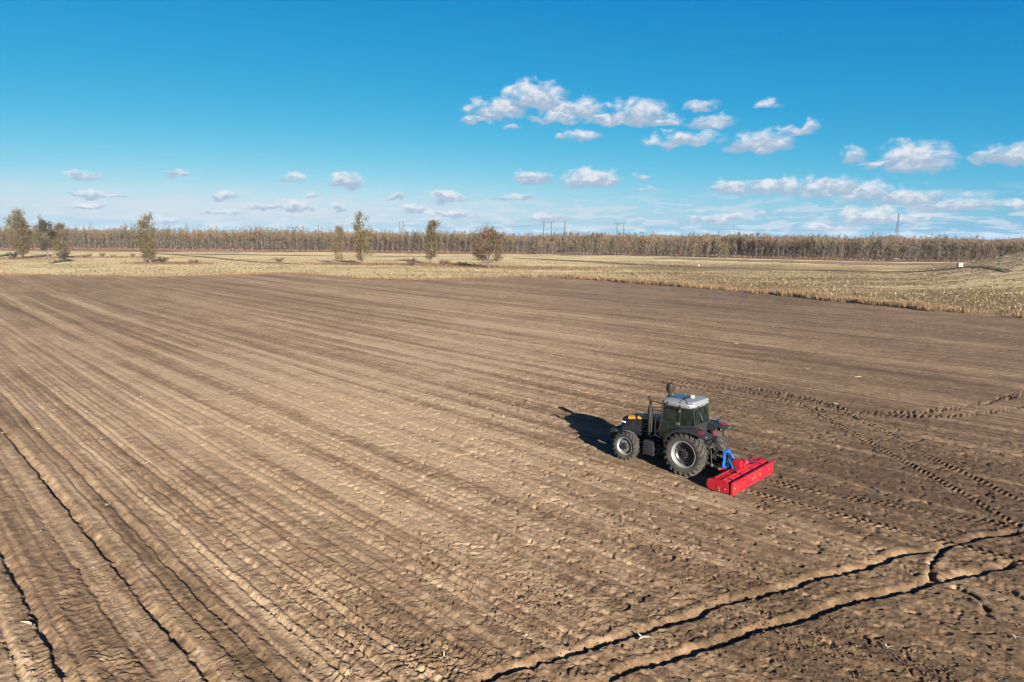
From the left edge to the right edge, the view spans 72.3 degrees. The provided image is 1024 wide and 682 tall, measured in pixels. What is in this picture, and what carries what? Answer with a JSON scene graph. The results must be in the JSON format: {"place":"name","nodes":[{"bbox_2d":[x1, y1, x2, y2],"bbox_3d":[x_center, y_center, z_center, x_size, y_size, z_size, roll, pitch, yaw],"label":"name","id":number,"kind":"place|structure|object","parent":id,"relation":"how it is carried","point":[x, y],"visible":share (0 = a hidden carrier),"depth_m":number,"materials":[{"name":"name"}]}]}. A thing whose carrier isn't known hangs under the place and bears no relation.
{"place":"outdoors","nodes":[
{"label":"outdoors","id":0,"kind":"place"},
{"bbox_2d":[0,249,199,251],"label":"fallow strip","id":1,"kind":"object","parent":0,"point":[100,250],"visible":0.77,"depth_m":371.00,"materials":[{"name":"soil"}]},
{"bbox_2d":[156,253,293,263],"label":"dirt track","id":2,"kind":"structure","parent":0,"point":[221,258],"depth_m":269.05,"materials":[{"name":"beige soil"}]},
{"bbox_2d":[218,254,439,256],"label":"dirt track","id":3,"kind":"structure","parent":0,"point":[297,255],"depth_m":319.14,"materials":[{"name":"beige soil"}]},
{"bbox_2d":[0,241,1020,261],"bbox_3d":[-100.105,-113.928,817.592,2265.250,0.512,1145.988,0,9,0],"label":"forest floor","id":4,"kind":"structure","parent":0,"point":[467,249],"depth_m":433.74,"materials":[{"name":"brown plant"}]},
{"bbox_2d":[81,228,86,246],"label":"forest tree","id":5,"kind":"object","parent":4,"relation":"on","point":[84,232],"visible":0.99,"depth_m":401.51,"materials":[{"name":"brown plant"}]},
{"bbox_2d":[86,230,91,244],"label":"forest tree","id":6,"kind":"object","parent":4,"relation":"on","point":[89,241],"visible":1,"depth_m":400.95,"materials":[{"name":"brown plant"}]},
{"bbox_2d":[105,231,112,247],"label":"forest tree","id":7,"kind":"object","parent":4,"relation":"on","point":[110,239],"visible":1,"depth_m":401.87,"materials":[{"name":"brown plant"}]},
{"bbox_2d":[111,227,118,247],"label":"forest tree","id":8,"kind":"object","parent":4,"relation":"on","point":[115,233],"visible":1,"depth_m":401.98,"materials":[{"name":"brown plant"}]},
{"bbox_2d":[115,227,122,246],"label":"forest tree","id":9,"kind":"object","parent":4,"relation":"on","point":[119,231],"visible":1,"depth_m":403.08,"materials":[{"name":"brown plant"}]},
{"bbox_2d":[129,227,134,247],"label":"forest tree","id":10,"kind":"object","parent":4,"relation":"on","point":[130,233],"visible":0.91,"depth_m":404.40,"materials":[{"name":"brown plant"}]},
{"bbox_2d":[167,227,172,247],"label":"forest tree","id":11,"kind":"object","parent":4,"relation":"on","point":[169,235],"visible":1,"depth_m":404.70,"materials":[{"name":"brown plant"}]},
{"bbox_2d":[187,232,195,248],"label":"forest tree","id":12,"kind":"object","parent":4,"relation":"on","point":[191,239],"visible":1,"depth_m":403.46,"materials":[{"name":"brown plant"}]},
{"bbox_2d":[193,228,199,246],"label":"forest tree","id":13,"kind":"object","parent":4,"relation":"on","point":[197,238],"visible":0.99,"depth_m":403.16,"materials":[{"name":"brown plant"}]},
{"bbox_2d":[226,232,233,247],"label":"forest tree","id":14,"kind":"object","parent":4,"relation":"on","point":[229,235],"visible":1,"depth_m":403.99,"materials":[{"name":"brown plant"}]},
{"bbox_2d":[248,228,253,246],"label":"forest tree","id":15,"kind":"object","parent":4,"relation":"on","point":[250,236],"visible":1,"depth_m":404.27,"materials":[{"name":"brown plant"}]},
{"bbox_2d":[254,231,261,249],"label":"forest tree","id":16,"kind":"object","parent":4,"relation":"on","point":[257,245],"visible":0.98,"depth_m":404.36,"materials":[{"name":"brown plant"}]},
{"bbox_2d":[258,228,264,247],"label":"forest tree","id":17,"kind":"object","parent":4,"relation":"on","point":[261,234],"visible":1,"depth_m":402.84,"materials":[{"name":"brown plant"}]},
{"bbox_2d":[285,234,292,247],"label":"forest tree","id":18,"kind":"object","parent":4,"relation":"on","point":[289,238],"visible":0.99,"depth_m":402.38,"materials":[{"name":"brown plant"}]},
{"bbox_2d":[328,231,334,248],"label":"forest tree","id":19,"kind":"object","parent":4,"relation":"on","point":[331,238],"visible":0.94,"depth_m":398.12,"materials":[{"name":"brown plant"}]},
{"bbox_2d":[374,232,379,250],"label":"forest tree","id":20,"kind":"object","parent":4,"relation":"on","point":[377,243],"visible":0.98,"depth_m":398.36,"materials":[{"name":"brown plant"}]},
{"bbox_2d":[394,233,399,249],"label":"forest tree","id":21,"kind":"object","parent":4,"relation":"on","point":[397,245],"visible":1,"depth_m":396.54,"materials":[{"name":"brown plant"}]},
{"bbox_2d":[406,233,411,249],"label":"forest tree","id":22,"kind":"object","parent":4,"relation":"on","point":[408,239],"visible":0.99,"depth_m":394.00,"materials":[{"name":"brown plant"}]},
{"bbox_2d":[445,231,449,251],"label":"forest tree","id":23,"kind":"object","parent":4,"relation":"on","point":[447,237],"visible":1,"depth_m":391.34,"materials":[{"name":"brown plant"}]},
{"bbox_2d":[468,232,472,250],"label":"forest tree","id":24,"kind":"object","parent":4,"relation":"on","point":[470,237],"visible":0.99,"depth_m":387.07,"materials":[{"name":"brown plant"}]},
{"bbox_2d":[0,246,989,261],"bbox_3d":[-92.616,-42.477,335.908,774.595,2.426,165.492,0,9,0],"label":"forest undergrowth","id":25,"kind":"object","parent":4,"relation":"on","point":[531,252],"visible":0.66,"depth_m":384.84,"materials":[{"name":"brown plant"}]},
{"bbox_2d":[0,222,1023,260],"bbox_3d":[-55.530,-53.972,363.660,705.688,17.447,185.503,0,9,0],"label":"forest","id":26,"kind":"object","parent":4,"relation":"on","point":[852,244],"visible":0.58,"depth_m":398.83,"materials":[{"name":"brown plant"}]},
{"bbox_2d":[561,233,566,249],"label":"forest tree","id":27,"kind":"object","parent":4,"relation":"on","point":[564,235],"visible":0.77,"depth_m":395.63,"materials":[{"name":"brown plant"}]},
{"bbox_2d":[604,232,609,254],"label":"forest tree","id":28,"kind":"object","parent":4,"relation":"on","point":[607,246],"visible":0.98,"depth_m":372.89,"materials":[{"name":"brown plant"}]},
{"bbox_2d":[618,238,626,252],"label":"forest tree","id":29,"kind":"object","parent":4,"relation":"on","point":[623,245],"visible":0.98,"depth_m":359.60,"materials":[{"name":"brown plant"}]},
{"bbox_2d":[677,234,684,255],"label":"forest tree","id":30,"kind":"object","parent":4,"relation":"on","point":[683,244],"visible":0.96,"depth_m":347.11,"materials":[{"name":"brown plant"}]},
{"bbox_2d":[740,232,748,255],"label":"forest tree","id":31,"kind":"object","parent":4,"relation":"on","point":[745,240],"visible":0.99,"depth_m":344.14,"materials":[{"name":"brown plant"}]},
{"bbox_2d":[750,234,755,255],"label":"forest tree","id":32,"kind":"object","parent":4,"relation":"on","point":[753,243],"visible":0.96,"depth_m":341.37,"materials":[{"name":"brown plant"}]},
{"bbox_2d":[752,236,760,254],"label":"forest tree","id":33,"kind":"object","parent":4,"relation":"on","point":[756,250],"visible":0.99,"depth_m":336.94,"materials":[{"name":"brown plant"}]},
{"bbox_2d":[759,233,765,254],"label":"forest tree","id":34,"kind":"object","parent":4,"relation":"on","point":[762,244],"visible":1,"depth_m":334.78,"materials":[{"name":"brown plant"}]},
{"bbox_2d":[772,237,777,255],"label":"forest tree","id":35,"kind":"object","parent":4,"relation":"on","point":[775,244],"visible":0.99,"depth_m":328.86,"materials":[{"name":"brown plant"}]},
{"bbox_2d":[775,236,781,255],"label":"forest tree","id":36,"kind":"object","parent":4,"relation":"on","point":[778,249],"visible":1,"depth_m":327.39,"materials":[{"name":"brown plant"}]},
{"bbox_2d":[780,239,786,255],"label":"forest tree","id":37,"kind":"object","parent":4,"relation":"on","point":[783,246],"visible":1,"depth_m":326.04,"materials":[{"name":"brown plant"}]},
{"bbox_2d":[786,233,795,255],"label":"forest tree","id":38,"kind":"object","parent":4,"relation":"on","point":[792,237],"visible":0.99,"depth_m":324.20,"materials":[{"name":"brown plant"}]},
{"bbox_2d":[798,238,804,255],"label":"forest tree","id":39,"kind":"object","parent":4,"relation":"on","point":[801,241],"visible":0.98,"depth_m":319.46,"materials":[{"name":"brown plant"}]},
{"bbox_2d":[803,236,809,256],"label":"forest tree","id":40,"kind":"object","parent":4,"relation":"on","point":[806,246],"visible":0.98,"depth_m":317.52,"materials":[{"name":"brown plant"}]},
{"bbox_2d":[809,233,815,255],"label":"forest tree","id":41,"kind":"object","parent":4,"relation":"on","point":[811,241],"visible":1,"depth_m":314.29,"materials":[{"name":"brown plant"}]},
{"bbox_2d":[815,238,821,258],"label":"forest tree","id":42,"kind":"object","parent":4,"relation":"on","point":[818,246],"visible":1,"depth_m":312.79,"materials":[{"name":"brown plant"}]},
{"bbox_2d":[819,236,827,257],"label":"forest tree","id":43,"kind":"object","parent":4,"relation":"on","point":[824,246],"visible":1,"depth_m":311.92,"materials":[{"name":"brown plant"}]},
{"bbox_2d":[826,240,833,256],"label":"forest tree","id":44,"kind":"object","parent":4,"relation":"on","point":[829,252],"visible":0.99,"depth_m":311.26,"materials":[{"name":"brown plant"}]},
{"bbox_2d":[832,239,839,257],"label":"forest tree","id":45,"kind":"object","parent":4,"relation":"on","point":[836,243],"visible":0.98,"depth_m":309.25,"materials":[{"name":"brown plant"}]},
{"bbox_2d":[839,244,844,258],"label":"forest tree","id":46,"kind":"object","parent":4,"relation":"on","point":[843,251],"visible":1,"depth_m":307.61,"materials":[{"name":"brown plant"}]},
{"bbox_2d":[858,242,863,258],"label":"forest tree","id":47,"kind":"object","parent":4,"relation":"on","point":[860,257],"visible":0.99,"depth_m":304.08,"materials":[{"name":"brown plant"}]},
{"bbox_2d":[864,243,873,258],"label":"forest tree","id":48,"kind":"object","parent":4,"relation":"on","point":[869,246],"visible":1,"depth_m":302.89,"materials":[{"name":"brown plant"}]},
{"bbox_2d":[873,242,880,259],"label":"forest tree","id":49,"kind":"object","parent":4,"relation":"on","point":[878,246],"visible":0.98,"depth_m":302.78,"materials":[{"name":"brown plant"}]},
{"bbox_2d":[879,240,886,260],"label":"forest tree","id":50,"kind":"object","parent":4,"relation":"on","point":[883,242],"visible":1,"depth_m":301.25,"materials":[{"name":"brown plant"}]},
{"bbox_2d":[889,245,895,258],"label":"forest tree","id":51,"kind":"object","parent":4,"relation":"on","point":[892,248],"visible":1,"depth_m":300.20,"materials":[{"name":"brown plant"}]},
{"bbox_2d":[890,213,899,259],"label":"lattice tower","id":52,"kind":"structure","parent":4,"relation":"on","point":[897,238],"depth_m":303.39,"materials":[{"name":"metal"}]},
{"bbox_2d":[893,244,899,258],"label":"forest tree","id":53,"kind":"object","parent":4,"relation":"on","point":[895,252],"visible":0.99,"depth_m":299.48,"materials":[{"name":"brown plant"}]},
{"bbox_2d":[902,240,909,258],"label":"forest tree","id":54,"kind":"object","parent":4,"relation":"on","point":[905,253],"visible":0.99,"depth_m":299.36,"materials":[{"name":"brown plant"}]},
{"bbox_2d":[910,241,920,258],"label":"forest tree","id":55,"kind":"object","parent":4,"relation":"on","point":[915,245],"visible":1,"depth_m":297.85,"materials":[{"name":"brown plant"}]},
{"bbox_2d":[926,240,938,260],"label":"forest tree","id":56,"kind":"object","parent":4,"relation":"on","point":[932,250],"visible":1,"depth_m":295.93,"materials":[{"name":"brown plant"}]},
{"bbox_2d":[943,240,951,259],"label":"forest tree","id":57,"kind":"object","parent":4,"relation":"on","point":[946,245],"visible":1,"depth_m":296.14,"materials":[{"name":"brown plant"}]},
{"bbox_2d":[951,239,958,260],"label":"forest tree","id":58,"kind":"object","parent":4,"relation":"on","point":[956,243],"visible":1,"depth_m":293.30,"materials":[{"name":"brown plant"}]},
{"bbox_2d":[955,241,963,258],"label":"forest tree","id":59,"kind":"object","parent":4,"relation":"on","point":[958,252],"visible":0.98,"depth_m":294.70,"materials":[{"name":"brown plant"}]},
{"bbox_2d":[972,239,981,255],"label":"forest tree","id":60,"kind":"object","parent":4,"relation":"on","point":[976,245],"visible":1,"depth_m":292.39,"materials":[{"name":"brown plant"}]},
{"bbox_2d":[987,244,998,257],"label":"forest tree","id":61,"kind":"object","parent":4,"relation":"on","point":[995,250],"visible":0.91,"depth_m":289.54,"materials":[{"name":"brown plant"}]},
{"bbox_2d":[1000,240,1007,255],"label":"forest tree","id":62,"kind":"object","parent":4,"relation":"on","point":[1002,249],"visible":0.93,"depth_m":290.51,"materials":[{"name":"brown plant"}]},
{"bbox_2d":[1003,237,1015,254],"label":"forest tree","id":63,"kind":"object","parent":4,"relation":"on","point":[1009,245],"visible":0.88,"depth_m":289.90,"materials":[{"name":"brown plant"}]},
{"bbox_2d":[1013,241,1021,252],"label":"forest tree","id":64,"kind":"object","parent":4,"relation":"on","point":[1017,245],"visible":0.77,"depth_m":287.22,"materials":[{"name":"brown plant"}]},
{"bbox_2d":[0,274,1023,681],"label":"ploughed field","id":65,"kind":"structure","parent":0,"point":[202,354],"depth_m":27.11,"materials":[{"name":"soil"}]},
{"bbox_2d":[20,621,31,626],"bbox_3d":[-11.809,6.895,17.113,0.450,0.048,0.134,5,10,27],"label":"corn husk","id":66,"kind":"object","parent":65,"relation":"on","point":[28,623],"visible":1,"depth_m":17.15,"materials":[{"name":"beige plant"}]},
{"bbox_2d":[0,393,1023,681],"bbox_3d":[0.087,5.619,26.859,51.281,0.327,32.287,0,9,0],"label":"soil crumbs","id":67,"kind":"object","parent":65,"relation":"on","point":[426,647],"visible":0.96,"depth_m":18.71,"materials":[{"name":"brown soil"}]},
{"bbox_2d":[638,633,651,639],"bbox_3d":[3.138,7.067,16.703,0.366,0.060,0.301,4,9,22],"label":"corn husk","id":68,"kind":"object","parent":65,"relation":"on","point":[641,636],"visible":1,"depth_m":16.75,"materials":[{"name":"beige plant"}]},
{"bbox_2d":[610,383,730,476],"bbox_3d":[6.683,3.547,29.553,5.571,3.370,2.330,8,12,42],"label":"tractor","id":69,"kind":"object","parent":65,"relation":"on","point":[686,433],"visible":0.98,"depth_m":28.69,"materials":[{"name":"metal"}]},
{"bbox_2d":[707,449,775,496],"bbox_3d":[9.070,4.944,27.780,1.262,1.165,3.975,8,12,42],"label":"rotary tiller","id":70,"kind":"object","parent":69,"relation":"attached to","point":[739,475],"visible":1,"depth_m":27.34,"materials":[{"name":"red paint"}]},
{"bbox_2d":[0,241,1023,318],"bbox_3d":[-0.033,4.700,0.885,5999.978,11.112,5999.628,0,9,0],"label":"stubble field","id":71,"kind":"structure","parent":0,"point":[1017,271],"depth_m":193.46,"materials":[{"name":"plant"}]},
{"bbox_2d":[5,251,18,258],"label":"shrub","id":72,"kind":"object","parent":71,"relation":"on","point":[12,255],"visible":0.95,"depth_m":247.26,"materials":[{"name":"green plant"}]},
{"bbox_2d":[1,207,35,258],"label":"broadleaf tree","id":73,"kind":"object","parent":71,"relation":"on","point":[21,241],"visible":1,"depth_m":252.45,"materials":[{"name":"green plant"}]},
{"bbox_2d":[31,215,58,263],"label":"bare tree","id":74,"kind":"object","parent":71,"relation":"on","point":[42,226],"visible":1,"depth_m":209.53,"materials":[{"name":"green plant"}]},
{"bbox_2d":[47,221,72,256],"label":"broadleaf tree","id":75,"kind":"object","parent":71,"relation":"on","point":[61,248],"visible":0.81,"depth_m":258.87,"materials":[{"name":"green plant"}]},
{"bbox_2d":[55,252,68,259],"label":"shrub","id":76,"kind":"object","parent":71,"relation":"on","point":[64,256],"visible":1,"depth_m":246.31,"materials":[{"name":"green plant"}]},
{"bbox_2d":[127,212,164,262],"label":"poplar tree","id":77,"kind":"object","parent":71,"relation":"on","point":[147,247],"visible":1,"depth_m":217.70,"materials":[{"name":"green plant"}]},
{"bbox_2d":[158,256,168,262],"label":"shrub","id":78,"kind":"object","parent":71,"relation":"on","point":[161,259],"visible":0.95,"depth_m":219.68,"materials":[{"name":"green plant"}]},
{"bbox_2d":[0,271,530,279],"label":"verge grass","id":79,"kind":"structure","parent":71,"relation":"on","point":[346,276],"depth_m":157.81,"materials":[{"name":"beige plant"}]},
{"bbox_2d":[0,255,645,270],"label":"brown undergrowth","id":80,"kind":"object","parent":71,"relation":"on","point":[474,265],"visible":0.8,"depth_m":219.36,"materials":[{"name":"brown plant"}]},
{"bbox_2d":[330,222,348,261],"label":"sparse tree","id":81,"kind":"object","parent":71,"relation":"on","point":[335,248],"visible":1,"depth_m":223.87,"materials":[{"name":"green plant"}]},
{"bbox_2d":[351,210,375,263],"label":"poplar tree","id":82,"kind":"object","parent":71,"relation":"on","point":[360,252],"visible":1,"depth_m":220.84,"materials":[{"name":"green plant"}]},
{"bbox_2d":[405,257,418,265],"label":"shrub","id":83,"kind":"object","parent":71,"relation":"on","point":[413,260],"visible":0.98,"depth_m":216.39,"materials":[{"name":"brown plant"}]},
{"bbox_2d":[421,219,443,262],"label":"poplar tree","id":84,"kind":"object","parent":71,"relation":"on","point":[431,234],"visible":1,"depth_m":229.32,"materials":[{"name":"green plant"}]},
{"bbox_2d":[439,259,450,264],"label":"shrub","id":85,"kind":"object","parent":71,"relation":"on","point":[442,262],"visible":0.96,"depth_m":220.92,"materials":[{"name":"brown plant"}]},
{"bbox_2d":[466,223,511,267],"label":"round tree","id":86,"kind":"object","parent":71,"relation":"on","point":[488,235],"visible":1,"depth_m":202.78,"materials":[{"name":"brown plant"}]},
{"bbox_2d":[4,230,1023,245],"bbox_3d":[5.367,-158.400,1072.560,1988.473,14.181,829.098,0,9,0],"label":"woods","id":87,"kind":"object","parent":71,"relation":"on","point":[903,237],"visible":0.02,"depth_m":870.12,"materials":[{"name":"brown plant"}]},
{"bbox_2d":[538,237,544,255],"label":"forest tree","id":88,"kind":"object","parent":71,"relation":"on","point":[541,242],"visible":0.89,"depth_m":339.80,"materials":[{"name":"brown plant"}]},
{"bbox_2d":[548,238,556,255],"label":"forest tree","id":89,"kind":"object","parent":71,"relation":"on","point":[550,249],"visible":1,"depth_m":334.71,"materials":[{"name":"brown plant"}]},
{"bbox_2d":[573,232,578,252],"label":"forest tree","id":90,"kind":"object","parent":71,"relation":"on","point":[576,242],"visible":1,"depth_m":336.61,"materials":[{"name":"brown plant"}]},
{"bbox_2d":[580,237,585,256],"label":"forest tree","id":91,"kind":"object","parent":71,"relation":"on","point":[583,243],"visible":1,"depth_m":327.62,"materials":[{"name":"brown plant"}]},
{"bbox_2d":[583,236,590,254],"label":"forest tree","id":92,"kind":"object","parent":71,"relation":"on","point":[586,243],"visible":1,"depth_m":325.92,"materials":[{"name":"brown plant"}]},
{"bbox_2d":[626,243,633,254],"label":"forest tree","id":93,"kind":"object","parent":71,"relation":"on","point":[629,250],"visible":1,"depth_m":328.68,"materials":[{"name":"brown plant"}]},
{"bbox_2d":[632,242,638,256],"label":"forest tree","id":94,"kind":"object","parent":71,"relation":"on","point":[636,245],"visible":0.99,"depth_m":326.70,"materials":[{"name":"brown plant"}]},
{"bbox_2d":[641,246,648,256],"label":"forest tree","id":95,"kind":"object","parent":71,"relation":"on","point":[644,248],"visible":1,"depth_m":319.82,"materials":[{"name":"brown plant"}]},
{"bbox_2d":[671,238,676,257],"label":"forest tree","id":96,"kind":"object","parent":71,"relation":"on","point":[674,243],"visible":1,"depth_m":324.12,"materials":[{"name":"brown plant"}]},
{"bbox_2d":[682,238,688,257],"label":"forest tree","id":97,"kind":"object","parent":71,"relation":"on","point":[686,246],"visible":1,"depth_m":323.44,"materials":[{"name":"brown plant"}]},
{"bbox_2d":[689,240,698,257],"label":"forest tree","id":98,"kind":"object","parent":71,"relation":"on","point":[692,242],"visible":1,"depth_m":312.04,"materials":[{"name":"brown plant"}]},
{"bbox_2d":[702,246,710,256],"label":"forest tree","id":99,"kind":"object","parent":71,"relation":"on","point":[707,251],"visible":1,"depth_m":311.43,"materials":[{"name":"brown plant"}]},
{"bbox_2d":[705,240,712,257],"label":"forest tree","id":100,"kind":"object","parent":71,"relation":"on","point":[710,242],"visible":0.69,"depth_m":325.67,"materials":[{"name":"brown plant"}]},
{"bbox_2d":[518,272,1023,317],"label":"verge grass","id":101,"kind":"structure","parent":71,"relation":"on","point":[813,294],"depth_m":114.94,"materials":[{"name":"beige plant"}]},
{"bbox_2d":[0,0,1023,239],"label":"sky","id":102,"kind":"structure","parent":0,"point":[774,117],"materials":[{"name":"blue"}]},
{"bbox_2d":[519,258,1011,271],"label":"dirt track","id":103,"kind":"structure","parent":0,"point":[1002,269],"depth_m":214.28,"materials":[{"name":"beige soil"}]},
{"bbox_2d":[664,258,953,264],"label":"fallow strip","id":104,"kind":"object","parent":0,"point":[854,263],"visible":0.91,"depth_m":274.74,"materials":[{"name":"soil"}]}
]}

